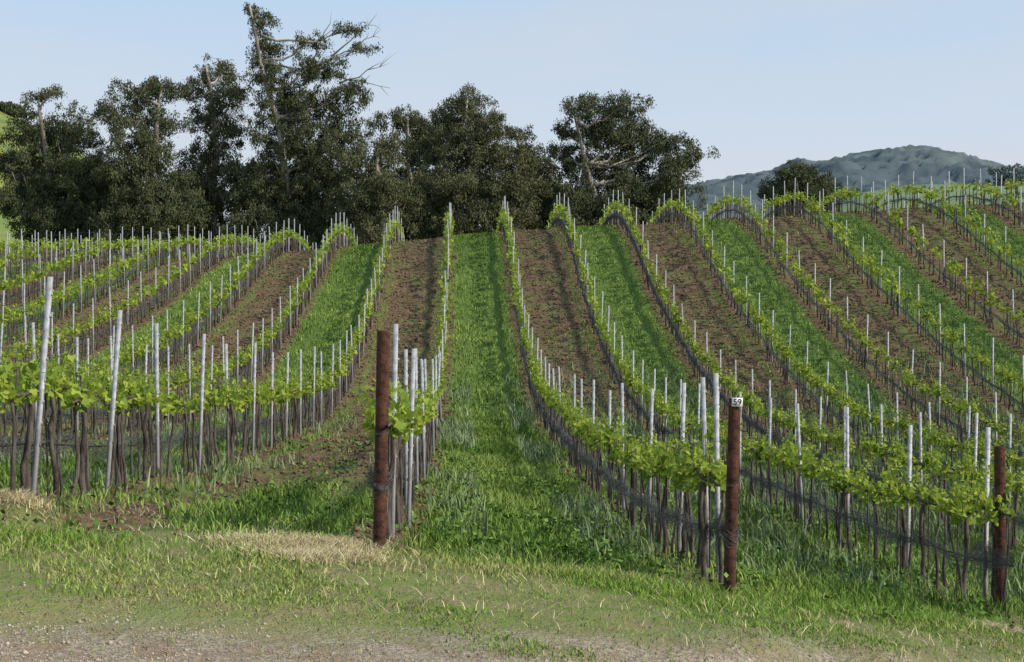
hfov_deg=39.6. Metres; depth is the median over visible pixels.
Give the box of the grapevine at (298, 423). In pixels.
[294,373,307,434]
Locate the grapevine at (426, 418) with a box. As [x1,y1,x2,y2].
[401,389,429,493]
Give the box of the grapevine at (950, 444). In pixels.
[938,425,962,482]
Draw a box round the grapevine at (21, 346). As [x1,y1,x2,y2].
[16,336,35,374]
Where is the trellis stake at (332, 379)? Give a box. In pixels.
[331,344,333,414]
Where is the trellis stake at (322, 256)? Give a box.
[322,235,323,274]
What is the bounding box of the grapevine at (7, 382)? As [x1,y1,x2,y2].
[0,356,15,452]
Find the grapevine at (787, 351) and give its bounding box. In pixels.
[782,342,792,381]
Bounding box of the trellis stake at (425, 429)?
[420,359,425,469]
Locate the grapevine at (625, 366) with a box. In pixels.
[621,358,634,399]
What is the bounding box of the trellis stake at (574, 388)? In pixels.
[573,374,575,461]
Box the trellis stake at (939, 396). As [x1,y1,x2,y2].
[938,362,940,427]
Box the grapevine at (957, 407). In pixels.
[949,394,966,442]
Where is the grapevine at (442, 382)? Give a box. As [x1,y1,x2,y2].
[434,373,444,415]
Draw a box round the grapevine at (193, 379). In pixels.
[184,368,199,421]
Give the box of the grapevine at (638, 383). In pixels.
[636,374,644,418]
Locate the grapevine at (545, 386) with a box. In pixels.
[542,383,556,435]
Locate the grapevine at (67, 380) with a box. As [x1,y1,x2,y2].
[46,358,69,441]
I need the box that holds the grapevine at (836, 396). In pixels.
[826,385,845,429]
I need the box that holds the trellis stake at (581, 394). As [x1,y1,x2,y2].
[580,379,582,415]
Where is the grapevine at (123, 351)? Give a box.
[114,343,130,373]
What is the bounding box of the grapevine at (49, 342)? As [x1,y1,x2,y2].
[38,330,53,349]
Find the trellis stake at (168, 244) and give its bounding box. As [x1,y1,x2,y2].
[168,228,169,262]
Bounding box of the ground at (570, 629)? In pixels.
[0,203,1023,661]
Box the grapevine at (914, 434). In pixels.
[902,419,918,455]
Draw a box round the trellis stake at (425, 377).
[424,359,426,393]
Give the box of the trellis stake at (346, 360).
[346,330,347,391]
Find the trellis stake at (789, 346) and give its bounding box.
[788,325,790,379]
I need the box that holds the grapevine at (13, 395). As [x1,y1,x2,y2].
[0,343,53,494]
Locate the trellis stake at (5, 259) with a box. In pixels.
[5,242,6,282]
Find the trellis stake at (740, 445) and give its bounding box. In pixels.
[739,392,741,488]
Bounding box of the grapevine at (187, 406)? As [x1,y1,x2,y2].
[176,387,199,475]
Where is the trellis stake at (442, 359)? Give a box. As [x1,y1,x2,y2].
[441,341,442,398]
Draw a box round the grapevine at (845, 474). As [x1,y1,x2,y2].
[829,448,858,554]
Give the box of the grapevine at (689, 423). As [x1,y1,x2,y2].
[680,414,694,457]
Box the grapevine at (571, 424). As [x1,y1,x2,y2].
[566,407,587,474]
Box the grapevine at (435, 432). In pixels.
[424,381,439,446]
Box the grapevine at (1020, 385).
[1015,373,1023,417]
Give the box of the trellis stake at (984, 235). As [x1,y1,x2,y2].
[983,214,984,254]
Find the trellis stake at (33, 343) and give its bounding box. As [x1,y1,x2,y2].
[31,322,36,425]
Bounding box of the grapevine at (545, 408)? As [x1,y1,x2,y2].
[539,381,550,430]
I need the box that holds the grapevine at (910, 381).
[904,368,918,416]
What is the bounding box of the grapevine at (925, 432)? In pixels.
[922,421,938,473]
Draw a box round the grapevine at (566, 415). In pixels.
[559,396,575,463]
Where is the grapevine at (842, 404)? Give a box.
[837,391,850,435]
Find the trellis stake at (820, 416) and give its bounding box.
[818,397,821,465]
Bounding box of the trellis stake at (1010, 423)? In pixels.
[1009,414,1011,503]
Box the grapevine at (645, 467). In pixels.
[633,434,665,542]
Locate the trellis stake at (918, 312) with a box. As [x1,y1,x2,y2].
[918,284,919,332]
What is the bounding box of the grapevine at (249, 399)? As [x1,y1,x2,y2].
[234,378,254,456]
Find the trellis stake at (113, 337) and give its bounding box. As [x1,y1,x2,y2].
[112,326,114,364]
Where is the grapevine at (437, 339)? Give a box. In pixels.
[433,329,448,344]
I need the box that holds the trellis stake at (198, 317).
[197,292,199,344]
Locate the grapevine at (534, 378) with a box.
[530,365,542,411]
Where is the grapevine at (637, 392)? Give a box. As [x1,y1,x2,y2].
[630,377,647,424]
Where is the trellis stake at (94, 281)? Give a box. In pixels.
[93,259,95,302]
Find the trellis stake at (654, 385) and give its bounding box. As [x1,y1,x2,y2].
[653,369,655,430]
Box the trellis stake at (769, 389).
[769,380,770,399]
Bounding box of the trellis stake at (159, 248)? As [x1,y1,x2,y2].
[159,231,159,266]
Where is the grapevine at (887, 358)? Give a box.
[875,346,890,389]
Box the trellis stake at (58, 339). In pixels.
[57,334,59,364]
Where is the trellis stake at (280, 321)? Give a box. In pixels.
[279,297,280,349]
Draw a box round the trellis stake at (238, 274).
[237,256,239,299]
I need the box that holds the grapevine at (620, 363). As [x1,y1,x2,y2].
[617,355,625,395]
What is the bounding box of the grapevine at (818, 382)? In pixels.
[809,370,825,414]
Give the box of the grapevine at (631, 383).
[625,376,636,415]
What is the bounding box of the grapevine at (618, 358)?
[614,348,624,388]
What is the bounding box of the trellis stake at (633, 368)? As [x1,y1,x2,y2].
[632,350,633,409]
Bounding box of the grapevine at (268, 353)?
[266,329,275,364]
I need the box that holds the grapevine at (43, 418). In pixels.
[33,384,47,442]
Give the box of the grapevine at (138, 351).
[127,337,144,378]
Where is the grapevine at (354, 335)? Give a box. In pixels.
[347,332,357,363]
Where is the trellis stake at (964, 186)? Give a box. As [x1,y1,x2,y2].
[963,168,964,204]
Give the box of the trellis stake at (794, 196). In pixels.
[794,178,795,214]
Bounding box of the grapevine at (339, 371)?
[331,358,345,407]
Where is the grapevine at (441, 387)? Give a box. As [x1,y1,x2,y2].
[434,375,443,424]
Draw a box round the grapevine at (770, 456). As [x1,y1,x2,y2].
[760,437,784,514]
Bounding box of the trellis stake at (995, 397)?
[994,392,996,442]
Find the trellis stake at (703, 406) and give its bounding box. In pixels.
[700,377,708,566]
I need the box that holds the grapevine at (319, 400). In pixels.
[315,367,324,422]
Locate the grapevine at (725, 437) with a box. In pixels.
[721,419,747,490]
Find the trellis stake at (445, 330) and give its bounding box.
[445,321,446,346]
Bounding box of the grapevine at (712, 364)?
[707,353,716,398]
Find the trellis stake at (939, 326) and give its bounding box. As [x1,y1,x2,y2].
[939,303,940,353]
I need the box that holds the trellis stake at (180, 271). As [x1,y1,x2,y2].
[179,250,180,293]
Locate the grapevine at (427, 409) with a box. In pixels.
[418,388,435,474]
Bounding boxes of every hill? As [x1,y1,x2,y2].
[0,111,251,261]
[514,145,1019,221]
[745,184,1023,218]
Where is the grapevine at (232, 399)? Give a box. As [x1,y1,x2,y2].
[216,369,242,465]
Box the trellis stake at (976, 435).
[974,413,977,527]
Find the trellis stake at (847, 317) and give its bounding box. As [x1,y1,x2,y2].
[846,297,847,348]
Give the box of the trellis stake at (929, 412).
[928,402,931,472]
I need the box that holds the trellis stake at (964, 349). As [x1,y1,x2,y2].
[963,324,965,376]
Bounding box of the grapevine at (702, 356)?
[696,346,708,381]
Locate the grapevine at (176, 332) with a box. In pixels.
[164,322,184,363]
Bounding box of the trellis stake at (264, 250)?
[264,231,264,269]
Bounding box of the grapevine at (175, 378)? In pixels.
[163,365,182,423]
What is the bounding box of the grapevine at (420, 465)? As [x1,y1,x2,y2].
[409,392,424,482]
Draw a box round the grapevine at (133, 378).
[125,373,142,431]
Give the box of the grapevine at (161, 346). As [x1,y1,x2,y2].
[149,338,165,371]
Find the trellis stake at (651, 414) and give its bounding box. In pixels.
[647,389,653,540]
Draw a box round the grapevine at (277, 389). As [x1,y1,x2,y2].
[264,372,285,447]
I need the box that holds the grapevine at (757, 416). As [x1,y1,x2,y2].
[751,396,764,440]
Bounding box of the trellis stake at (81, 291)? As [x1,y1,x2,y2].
[80,265,81,312]
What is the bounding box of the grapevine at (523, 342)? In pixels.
[520,330,530,356]
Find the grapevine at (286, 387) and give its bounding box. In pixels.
[276,372,295,443]
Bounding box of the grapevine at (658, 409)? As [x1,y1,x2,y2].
[654,394,673,441]
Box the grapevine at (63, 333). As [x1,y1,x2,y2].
[56,326,66,363]
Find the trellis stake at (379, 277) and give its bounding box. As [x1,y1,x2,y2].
[378,256,379,300]
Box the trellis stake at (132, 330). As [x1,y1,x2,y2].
[131,325,133,370]
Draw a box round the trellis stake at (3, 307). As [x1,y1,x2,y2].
[2,290,4,322]
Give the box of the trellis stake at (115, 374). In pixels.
[104,310,122,491]
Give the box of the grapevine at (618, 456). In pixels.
[614,427,644,523]
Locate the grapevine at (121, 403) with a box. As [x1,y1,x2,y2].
[94,360,136,491]
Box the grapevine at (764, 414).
[754,398,772,440]
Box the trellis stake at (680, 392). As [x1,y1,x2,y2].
[679,379,681,446]
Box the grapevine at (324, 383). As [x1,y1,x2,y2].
[320,373,328,420]
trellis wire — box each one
[0,218,356,389]
[0,222,400,407]
[0,225,309,371]
[0,230,193,308]
[3,227,259,355]
[391,227,448,399]
[507,207,728,475]
[549,203,1021,520]
[625,199,1023,487]
[649,193,1021,464]
[707,188,1023,434]
[757,190,1022,385]
[820,181,1017,320]
[860,178,1023,257]
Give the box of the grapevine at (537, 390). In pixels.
[535,370,541,421]
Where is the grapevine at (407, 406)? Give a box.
[366,385,409,443]
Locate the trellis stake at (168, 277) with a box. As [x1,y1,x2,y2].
[168,256,169,299]
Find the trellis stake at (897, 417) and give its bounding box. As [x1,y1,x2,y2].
[896,392,898,442]
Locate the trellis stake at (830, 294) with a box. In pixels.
[829,278,830,319]
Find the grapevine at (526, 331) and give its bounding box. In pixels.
[522,324,529,338]
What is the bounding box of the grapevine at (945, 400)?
[939,389,954,435]
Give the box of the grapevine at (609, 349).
[607,339,617,378]
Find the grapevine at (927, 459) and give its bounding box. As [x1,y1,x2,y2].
[916,442,938,516]
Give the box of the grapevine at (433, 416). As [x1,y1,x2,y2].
[418,386,438,474]
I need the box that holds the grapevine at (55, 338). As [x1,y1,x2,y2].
[48,324,64,362]
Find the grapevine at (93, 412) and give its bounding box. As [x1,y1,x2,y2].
[85,368,101,439]
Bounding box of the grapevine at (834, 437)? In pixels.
[827,422,843,472]
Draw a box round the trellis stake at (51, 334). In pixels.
[51,312,52,362]
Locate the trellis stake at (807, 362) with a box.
[806,341,807,391]
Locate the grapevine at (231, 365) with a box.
[222,352,234,385]
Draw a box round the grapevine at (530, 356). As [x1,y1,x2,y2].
[527,348,539,384]
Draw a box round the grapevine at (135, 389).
[111,357,155,487]
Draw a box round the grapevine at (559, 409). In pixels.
[555,394,572,451]
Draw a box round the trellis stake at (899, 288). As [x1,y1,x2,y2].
[899,266,899,313]
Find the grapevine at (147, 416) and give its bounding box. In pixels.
[129,378,165,480]
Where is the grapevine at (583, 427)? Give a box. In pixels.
[569,409,591,484]
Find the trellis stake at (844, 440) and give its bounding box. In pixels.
[843,406,845,466]
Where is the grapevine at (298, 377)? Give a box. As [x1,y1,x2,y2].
[279,374,300,435]
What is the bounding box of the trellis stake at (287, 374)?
[285,352,288,435]
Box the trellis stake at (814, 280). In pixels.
[814,263,815,311]
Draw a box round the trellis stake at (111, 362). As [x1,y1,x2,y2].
[109,336,113,436]
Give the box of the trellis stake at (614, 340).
[613,322,614,362]
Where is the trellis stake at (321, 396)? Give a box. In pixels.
[320,351,322,422]
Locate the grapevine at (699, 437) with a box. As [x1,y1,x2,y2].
[695,422,708,441]
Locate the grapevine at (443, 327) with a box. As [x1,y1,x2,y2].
[439,319,448,331]
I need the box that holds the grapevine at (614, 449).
[604,424,627,514]
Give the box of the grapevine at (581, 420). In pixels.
[566,409,584,480]
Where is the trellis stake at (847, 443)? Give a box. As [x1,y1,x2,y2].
[845,407,849,523]
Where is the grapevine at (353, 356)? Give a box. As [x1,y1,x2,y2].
[347,339,357,377]
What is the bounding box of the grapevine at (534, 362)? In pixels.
[530,358,538,398]
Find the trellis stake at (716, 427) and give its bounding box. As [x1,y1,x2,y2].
[713,373,720,576]
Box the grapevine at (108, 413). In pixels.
[95,360,112,435]
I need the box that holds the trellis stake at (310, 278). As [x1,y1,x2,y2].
[309,258,310,298]
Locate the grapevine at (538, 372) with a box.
[533,364,542,407]
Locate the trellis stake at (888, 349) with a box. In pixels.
[887,332,888,374]
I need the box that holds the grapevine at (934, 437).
[922,421,945,478]
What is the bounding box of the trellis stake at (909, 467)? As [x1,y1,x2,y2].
[906,425,912,573]
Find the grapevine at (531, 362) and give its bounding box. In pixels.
[527,351,538,389]
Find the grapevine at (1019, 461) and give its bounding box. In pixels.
[1006,445,1023,500]
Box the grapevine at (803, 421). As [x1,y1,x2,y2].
[795,407,807,451]
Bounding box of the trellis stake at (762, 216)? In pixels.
[761,199,762,239]
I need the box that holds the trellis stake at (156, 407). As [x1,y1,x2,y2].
[154,323,159,476]
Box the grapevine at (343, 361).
[337,351,350,398]
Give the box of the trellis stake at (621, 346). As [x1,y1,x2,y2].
[621,335,622,360]
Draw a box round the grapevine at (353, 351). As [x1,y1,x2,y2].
[344,342,354,383]
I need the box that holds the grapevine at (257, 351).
[248,336,260,374]
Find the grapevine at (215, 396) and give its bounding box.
[197,370,230,465]
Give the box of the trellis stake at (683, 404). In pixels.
[678,383,685,549]
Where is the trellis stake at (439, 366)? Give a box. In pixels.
[436,352,440,424]
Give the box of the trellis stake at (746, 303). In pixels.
[745,276,746,322]
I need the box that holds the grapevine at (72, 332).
[64,321,79,361]
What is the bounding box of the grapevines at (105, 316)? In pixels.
[0,177,1023,381]
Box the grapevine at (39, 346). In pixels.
[27,333,41,370]
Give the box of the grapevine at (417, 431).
[391,388,420,504]
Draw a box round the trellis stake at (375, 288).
[374,268,376,310]
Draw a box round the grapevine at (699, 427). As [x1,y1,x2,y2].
[693,412,710,452]
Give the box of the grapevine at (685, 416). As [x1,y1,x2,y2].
[677,406,694,437]
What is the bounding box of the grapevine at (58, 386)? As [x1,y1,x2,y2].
[28,341,75,498]
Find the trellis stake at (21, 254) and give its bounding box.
[21,236,22,276]
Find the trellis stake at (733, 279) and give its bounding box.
[733,261,734,305]
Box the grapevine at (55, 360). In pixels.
[50,354,67,409]
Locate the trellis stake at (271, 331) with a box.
[271,308,272,360]
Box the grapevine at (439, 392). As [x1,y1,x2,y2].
[428,380,442,407]
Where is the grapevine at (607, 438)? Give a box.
[593,412,620,507]
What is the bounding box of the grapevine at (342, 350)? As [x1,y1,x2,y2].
[334,346,350,391]
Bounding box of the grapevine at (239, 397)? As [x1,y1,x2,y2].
[219,378,247,460]
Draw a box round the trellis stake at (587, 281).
[587,263,587,310]
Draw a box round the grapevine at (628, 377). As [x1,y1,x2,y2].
[622,368,638,412]
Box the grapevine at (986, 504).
[958,464,1016,611]
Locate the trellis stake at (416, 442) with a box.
[414,348,418,489]
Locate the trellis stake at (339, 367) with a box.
[339,340,340,401]
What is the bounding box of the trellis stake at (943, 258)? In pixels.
[943,240,944,284]
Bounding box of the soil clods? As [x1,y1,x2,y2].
[0,202,1023,623]
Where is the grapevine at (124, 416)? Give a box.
[115,370,129,432]
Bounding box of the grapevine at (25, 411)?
[9,363,35,447]
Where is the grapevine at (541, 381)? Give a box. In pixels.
[535,376,550,427]
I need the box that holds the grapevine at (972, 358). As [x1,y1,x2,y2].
[967,345,982,385]
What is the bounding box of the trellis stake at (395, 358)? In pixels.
[390,324,398,536]
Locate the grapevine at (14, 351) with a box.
[6,337,26,371]
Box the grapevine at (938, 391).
[927,377,947,427]
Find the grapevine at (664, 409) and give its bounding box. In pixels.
[656,396,670,444]
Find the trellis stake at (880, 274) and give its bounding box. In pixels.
[880,250,882,295]
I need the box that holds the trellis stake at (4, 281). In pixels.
[4,267,5,302]
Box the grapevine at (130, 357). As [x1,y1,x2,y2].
[127,345,136,377]
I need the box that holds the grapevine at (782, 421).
[775,405,791,447]
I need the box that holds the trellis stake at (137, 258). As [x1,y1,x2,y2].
[137,240,138,278]
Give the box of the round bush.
[0,100,26,118]
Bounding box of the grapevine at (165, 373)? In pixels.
[153,366,170,425]
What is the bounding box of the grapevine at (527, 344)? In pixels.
[525,335,535,348]
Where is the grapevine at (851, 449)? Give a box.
[836,429,856,475]
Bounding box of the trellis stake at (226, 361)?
[224,344,228,454]
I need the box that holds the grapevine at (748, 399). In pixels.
[738,387,759,436]
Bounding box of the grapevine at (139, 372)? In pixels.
[134,365,154,430]
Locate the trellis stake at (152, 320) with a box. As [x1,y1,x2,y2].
[151,316,153,375]
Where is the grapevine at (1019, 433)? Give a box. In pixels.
[1003,417,1023,467]
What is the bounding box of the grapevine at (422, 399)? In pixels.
[397,388,429,504]
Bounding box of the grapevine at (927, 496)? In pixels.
[900,463,941,592]
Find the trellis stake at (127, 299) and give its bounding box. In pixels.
[127,280,128,321]
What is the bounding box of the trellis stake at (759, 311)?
[758,293,759,333]
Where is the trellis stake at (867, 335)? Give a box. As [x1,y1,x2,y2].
[866,315,868,367]
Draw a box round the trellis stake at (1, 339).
[0,323,2,361]
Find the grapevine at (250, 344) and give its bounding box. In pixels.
[246,338,258,379]
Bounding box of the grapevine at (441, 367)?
[434,355,447,371]
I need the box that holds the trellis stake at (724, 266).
[723,246,724,288]
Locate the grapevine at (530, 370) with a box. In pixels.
[527,356,543,400]
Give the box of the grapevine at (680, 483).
[666,438,702,565]
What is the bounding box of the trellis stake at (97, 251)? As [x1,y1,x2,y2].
[97,233,98,268]
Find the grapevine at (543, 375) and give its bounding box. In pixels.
[534,370,547,415]
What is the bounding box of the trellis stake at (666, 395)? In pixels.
[664,377,666,428]
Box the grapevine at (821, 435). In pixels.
[811,418,832,469]
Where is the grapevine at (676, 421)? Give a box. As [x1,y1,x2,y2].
[669,404,686,452]
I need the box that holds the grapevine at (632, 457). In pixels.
[617,422,644,535]
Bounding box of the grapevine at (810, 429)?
[796,413,818,457]
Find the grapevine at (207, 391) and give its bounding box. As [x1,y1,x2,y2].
[185,375,213,471]
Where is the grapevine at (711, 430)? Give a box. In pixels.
[700,412,727,451]
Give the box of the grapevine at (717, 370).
[712,360,722,377]
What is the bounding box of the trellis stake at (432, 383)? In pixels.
[431,359,434,450]
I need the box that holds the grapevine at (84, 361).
[74,356,90,392]
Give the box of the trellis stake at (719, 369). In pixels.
[719,350,720,392]
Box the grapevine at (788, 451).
[775,434,798,520]
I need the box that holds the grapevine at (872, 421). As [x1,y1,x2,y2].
[866,407,886,444]
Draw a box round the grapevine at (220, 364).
[214,357,228,405]
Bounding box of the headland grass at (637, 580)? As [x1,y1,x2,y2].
[0,511,1023,661]
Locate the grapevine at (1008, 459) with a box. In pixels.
[990,436,1020,503]
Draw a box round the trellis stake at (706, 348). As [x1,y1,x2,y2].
[706,332,707,369]
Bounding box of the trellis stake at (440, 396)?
[437,354,441,419]
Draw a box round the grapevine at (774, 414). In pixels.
[771,404,783,451]
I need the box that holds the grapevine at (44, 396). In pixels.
[43,364,62,409]
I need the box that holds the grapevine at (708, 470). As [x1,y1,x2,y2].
[674,432,740,586]
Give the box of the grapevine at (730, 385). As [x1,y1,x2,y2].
[728,375,740,397]
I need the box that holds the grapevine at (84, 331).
[74,320,88,358]
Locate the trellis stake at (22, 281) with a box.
[22,259,22,303]
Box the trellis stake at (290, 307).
[289,286,290,335]
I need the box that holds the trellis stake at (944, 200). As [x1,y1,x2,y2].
[944,181,945,221]
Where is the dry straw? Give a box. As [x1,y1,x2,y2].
[0,485,1023,661]
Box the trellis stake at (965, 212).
[965,195,965,234]
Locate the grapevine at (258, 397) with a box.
[242,374,264,450]
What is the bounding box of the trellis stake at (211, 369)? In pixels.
[210,345,213,389]
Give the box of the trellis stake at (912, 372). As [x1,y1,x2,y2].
[910,349,913,407]
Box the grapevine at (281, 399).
[267,378,288,445]
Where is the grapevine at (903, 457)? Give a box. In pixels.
[888,436,919,482]
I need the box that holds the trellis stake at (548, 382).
[547,363,549,430]
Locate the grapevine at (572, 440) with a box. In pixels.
[569,407,584,467]
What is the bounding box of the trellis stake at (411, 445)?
[406,349,415,526]
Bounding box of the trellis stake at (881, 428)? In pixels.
[880,404,882,473]
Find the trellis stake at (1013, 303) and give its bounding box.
[1012,289,1013,334]
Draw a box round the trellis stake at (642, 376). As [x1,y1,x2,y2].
[641,359,643,419]
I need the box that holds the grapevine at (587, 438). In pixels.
[585,416,602,492]
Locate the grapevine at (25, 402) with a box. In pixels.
[9,360,30,421]
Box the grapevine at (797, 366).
[787,353,800,393]
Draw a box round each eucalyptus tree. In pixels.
[0,84,119,259]
[81,75,215,258]
[166,53,260,257]
[216,2,393,254]
[321,127,427,246]
[364,104,445,242]
[401,83,554,239]
[501,122,578,229]
[542,89,720,226]
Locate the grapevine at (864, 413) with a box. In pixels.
[850,400,871,446]
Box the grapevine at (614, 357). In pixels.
[611,343,620,383]
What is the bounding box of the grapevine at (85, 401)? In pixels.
[55,352,108,498]
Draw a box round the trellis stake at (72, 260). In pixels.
[72,241,73,281]
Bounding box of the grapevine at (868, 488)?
[846,459,890,565]
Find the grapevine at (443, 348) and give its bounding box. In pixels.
[437,340,449,360]
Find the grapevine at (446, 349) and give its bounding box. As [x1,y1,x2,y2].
[437,345,449,378]
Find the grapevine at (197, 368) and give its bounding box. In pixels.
[183,361,207,416]
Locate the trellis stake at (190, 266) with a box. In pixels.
[189,244,190,284]
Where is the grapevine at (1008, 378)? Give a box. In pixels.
[997,365,1018,412]
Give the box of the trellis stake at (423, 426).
[420,360,425,477]
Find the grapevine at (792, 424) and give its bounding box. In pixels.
[786,408,800,441]
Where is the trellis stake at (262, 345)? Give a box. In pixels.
[261,318,263,374]
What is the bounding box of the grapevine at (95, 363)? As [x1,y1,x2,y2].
[89,355,103,402]
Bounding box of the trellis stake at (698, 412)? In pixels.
[696,383,700,444]
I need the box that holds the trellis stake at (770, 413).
[767,398,771,502]
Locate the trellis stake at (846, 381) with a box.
[845,370,847,406]
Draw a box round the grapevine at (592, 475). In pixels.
[582,411,595,490]
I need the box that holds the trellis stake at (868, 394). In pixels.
[867,384,870,437]
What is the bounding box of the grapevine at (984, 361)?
[976,349,990,394]
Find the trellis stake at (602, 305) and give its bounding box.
[601,291,602,318]
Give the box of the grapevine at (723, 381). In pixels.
[718,369,733,414]
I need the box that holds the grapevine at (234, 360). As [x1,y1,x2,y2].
[230,351,241,386]
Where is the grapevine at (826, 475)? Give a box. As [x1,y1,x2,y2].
[817,453,856,548]
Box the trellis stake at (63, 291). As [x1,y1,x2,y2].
[63,271,64,316]
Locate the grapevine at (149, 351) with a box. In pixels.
[143,334,153,373]
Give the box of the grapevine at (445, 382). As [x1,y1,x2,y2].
[434,369,446,406]
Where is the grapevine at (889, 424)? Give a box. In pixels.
[878,405,894,460]
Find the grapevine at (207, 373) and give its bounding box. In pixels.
[200,363,216,383]
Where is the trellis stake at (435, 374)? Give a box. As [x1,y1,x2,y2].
[434,361,436,440]
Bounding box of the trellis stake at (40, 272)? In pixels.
[39,254,40,293]
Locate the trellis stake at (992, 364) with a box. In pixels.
[992,338,993,393]
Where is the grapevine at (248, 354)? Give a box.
[240,345,252,388]
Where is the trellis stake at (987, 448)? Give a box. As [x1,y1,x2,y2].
[982,427,990,604]
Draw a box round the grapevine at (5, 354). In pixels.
[1,342,12,360]
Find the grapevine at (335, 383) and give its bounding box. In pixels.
[325,367,338,416]
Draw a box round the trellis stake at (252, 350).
[250,323,253,382]
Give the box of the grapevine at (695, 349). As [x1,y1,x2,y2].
[692,338,702,378]
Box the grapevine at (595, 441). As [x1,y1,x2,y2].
[582,414,609,496]
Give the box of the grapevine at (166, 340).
[159,332,171,371]
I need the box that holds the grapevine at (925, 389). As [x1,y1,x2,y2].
[916,379,930,420]
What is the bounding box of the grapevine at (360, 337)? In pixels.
[349,326,365,368]
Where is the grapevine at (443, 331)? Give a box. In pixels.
[438,324,450,340]
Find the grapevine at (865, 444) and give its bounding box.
[859,428,875,485]
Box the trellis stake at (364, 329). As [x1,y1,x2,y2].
[363,304,365,355]
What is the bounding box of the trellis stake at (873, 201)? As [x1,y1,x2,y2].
[873,181,874,219]
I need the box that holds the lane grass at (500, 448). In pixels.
[0,202,1023,623]
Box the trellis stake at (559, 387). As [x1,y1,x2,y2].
[558,366,560,443]
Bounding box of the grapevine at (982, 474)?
[970,454,993,534]
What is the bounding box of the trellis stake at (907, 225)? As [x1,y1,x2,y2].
[907,206,907,247]
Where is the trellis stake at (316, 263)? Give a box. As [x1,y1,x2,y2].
[315,243,316,285]
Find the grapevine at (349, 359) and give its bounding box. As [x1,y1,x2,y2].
[347,350,352,389]
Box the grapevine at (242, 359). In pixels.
[235,346,246,385]
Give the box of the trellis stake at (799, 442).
[796,404,803,525]
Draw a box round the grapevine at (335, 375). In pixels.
[327,367,340,408]
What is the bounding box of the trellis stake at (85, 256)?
[85,238,86,274]
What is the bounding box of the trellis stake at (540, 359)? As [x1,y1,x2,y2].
[540,349,541,371]
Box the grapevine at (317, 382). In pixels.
[311,372,322,426]
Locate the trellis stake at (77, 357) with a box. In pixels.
[75,337,78,434]
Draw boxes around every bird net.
[0,236,399,468]
[0,237,348,428]
[0,240,301,406]
[0,248,199,335]
[0,250,107,275]
[0,250,157,301]
[3,246,251,370]
[362,229,446,493]
[499,220,724,546]
[550,215,1016,579]
[602,213,1023,532]
[657,211,1023,492]
[711,208,1023,456]
[764,204,1023,408]
[816,199,1023,341]
[869,197,1023,278]
[920,195,1023,223]
[978,192,1023,204]
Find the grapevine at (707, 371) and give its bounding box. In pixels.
[704,350,712,390]
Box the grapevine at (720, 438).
[711,417,727,472]
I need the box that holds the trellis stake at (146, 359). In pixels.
[144,345,147,415]
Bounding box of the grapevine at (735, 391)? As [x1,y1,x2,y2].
[730,380,743,425]
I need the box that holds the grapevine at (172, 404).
[141,376,182,477]
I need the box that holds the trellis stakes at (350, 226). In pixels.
[7,168,1013,265]
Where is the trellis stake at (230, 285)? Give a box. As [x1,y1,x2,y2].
[229,264,230,309]
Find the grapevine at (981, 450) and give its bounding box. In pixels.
[971,432,993,475]
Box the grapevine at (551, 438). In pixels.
[545,390,558,441]
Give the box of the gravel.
[0,538,1019,661]
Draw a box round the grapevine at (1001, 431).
[991,420,1008,457]
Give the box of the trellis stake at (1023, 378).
[1022,355,1023,416]
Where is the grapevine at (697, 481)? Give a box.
[672,427,722,568]
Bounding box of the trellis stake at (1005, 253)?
[1005,226,1005,271]
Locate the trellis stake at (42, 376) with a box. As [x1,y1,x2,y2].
[30,276,52,500]
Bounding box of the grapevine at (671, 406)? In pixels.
[668,400,676,452]
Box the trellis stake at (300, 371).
[299,349,301,432]
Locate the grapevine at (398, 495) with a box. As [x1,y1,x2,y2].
[389,380,423,532]
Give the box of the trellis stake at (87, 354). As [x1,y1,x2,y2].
[87,338,88,394]
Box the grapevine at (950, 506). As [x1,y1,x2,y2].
[934,471,983,600]
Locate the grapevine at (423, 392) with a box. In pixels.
[408,386,424,483]
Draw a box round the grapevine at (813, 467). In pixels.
[792,442,831,536]
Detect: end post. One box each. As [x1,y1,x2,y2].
[372,330,394,547]
[712,398,743,594]
[969,446,1006,608]
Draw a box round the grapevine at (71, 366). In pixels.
[61,359,75,381]
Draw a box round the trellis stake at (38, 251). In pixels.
[38,232,38,271]
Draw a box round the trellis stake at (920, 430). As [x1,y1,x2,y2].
[919,412,922,487]
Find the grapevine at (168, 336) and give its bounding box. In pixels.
[160,326,175,365]
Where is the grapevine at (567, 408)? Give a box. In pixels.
[561,395,579,451]
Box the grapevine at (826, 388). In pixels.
[820,378,838,423]
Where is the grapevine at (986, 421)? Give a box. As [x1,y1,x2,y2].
[978,408,999,449]
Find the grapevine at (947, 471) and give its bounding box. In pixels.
[928,447,954,521]
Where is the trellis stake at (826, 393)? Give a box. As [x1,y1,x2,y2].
[825,362,828,420]
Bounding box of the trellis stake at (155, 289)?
[155,268,156,311]
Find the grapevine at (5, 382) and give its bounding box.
[0,358,13,422]
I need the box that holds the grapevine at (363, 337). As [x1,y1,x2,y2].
[353,326,366,362]
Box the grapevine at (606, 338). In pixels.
[602,328,613,369]
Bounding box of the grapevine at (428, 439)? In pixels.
[424,386,436,464]
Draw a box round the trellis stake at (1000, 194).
[1000,175,1001,213]
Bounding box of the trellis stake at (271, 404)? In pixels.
[270,352,273,447]
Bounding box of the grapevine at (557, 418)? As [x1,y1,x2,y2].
[545,387,563,441]
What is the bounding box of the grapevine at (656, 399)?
[648,389,664,439]
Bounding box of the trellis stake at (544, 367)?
[544,357,545,379]
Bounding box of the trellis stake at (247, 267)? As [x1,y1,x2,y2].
[247,248,247,289]
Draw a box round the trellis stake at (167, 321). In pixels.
[166,310,167,345]
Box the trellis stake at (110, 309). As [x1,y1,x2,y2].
[109,287,110,335]
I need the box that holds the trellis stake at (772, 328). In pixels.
[771,310,773,360]

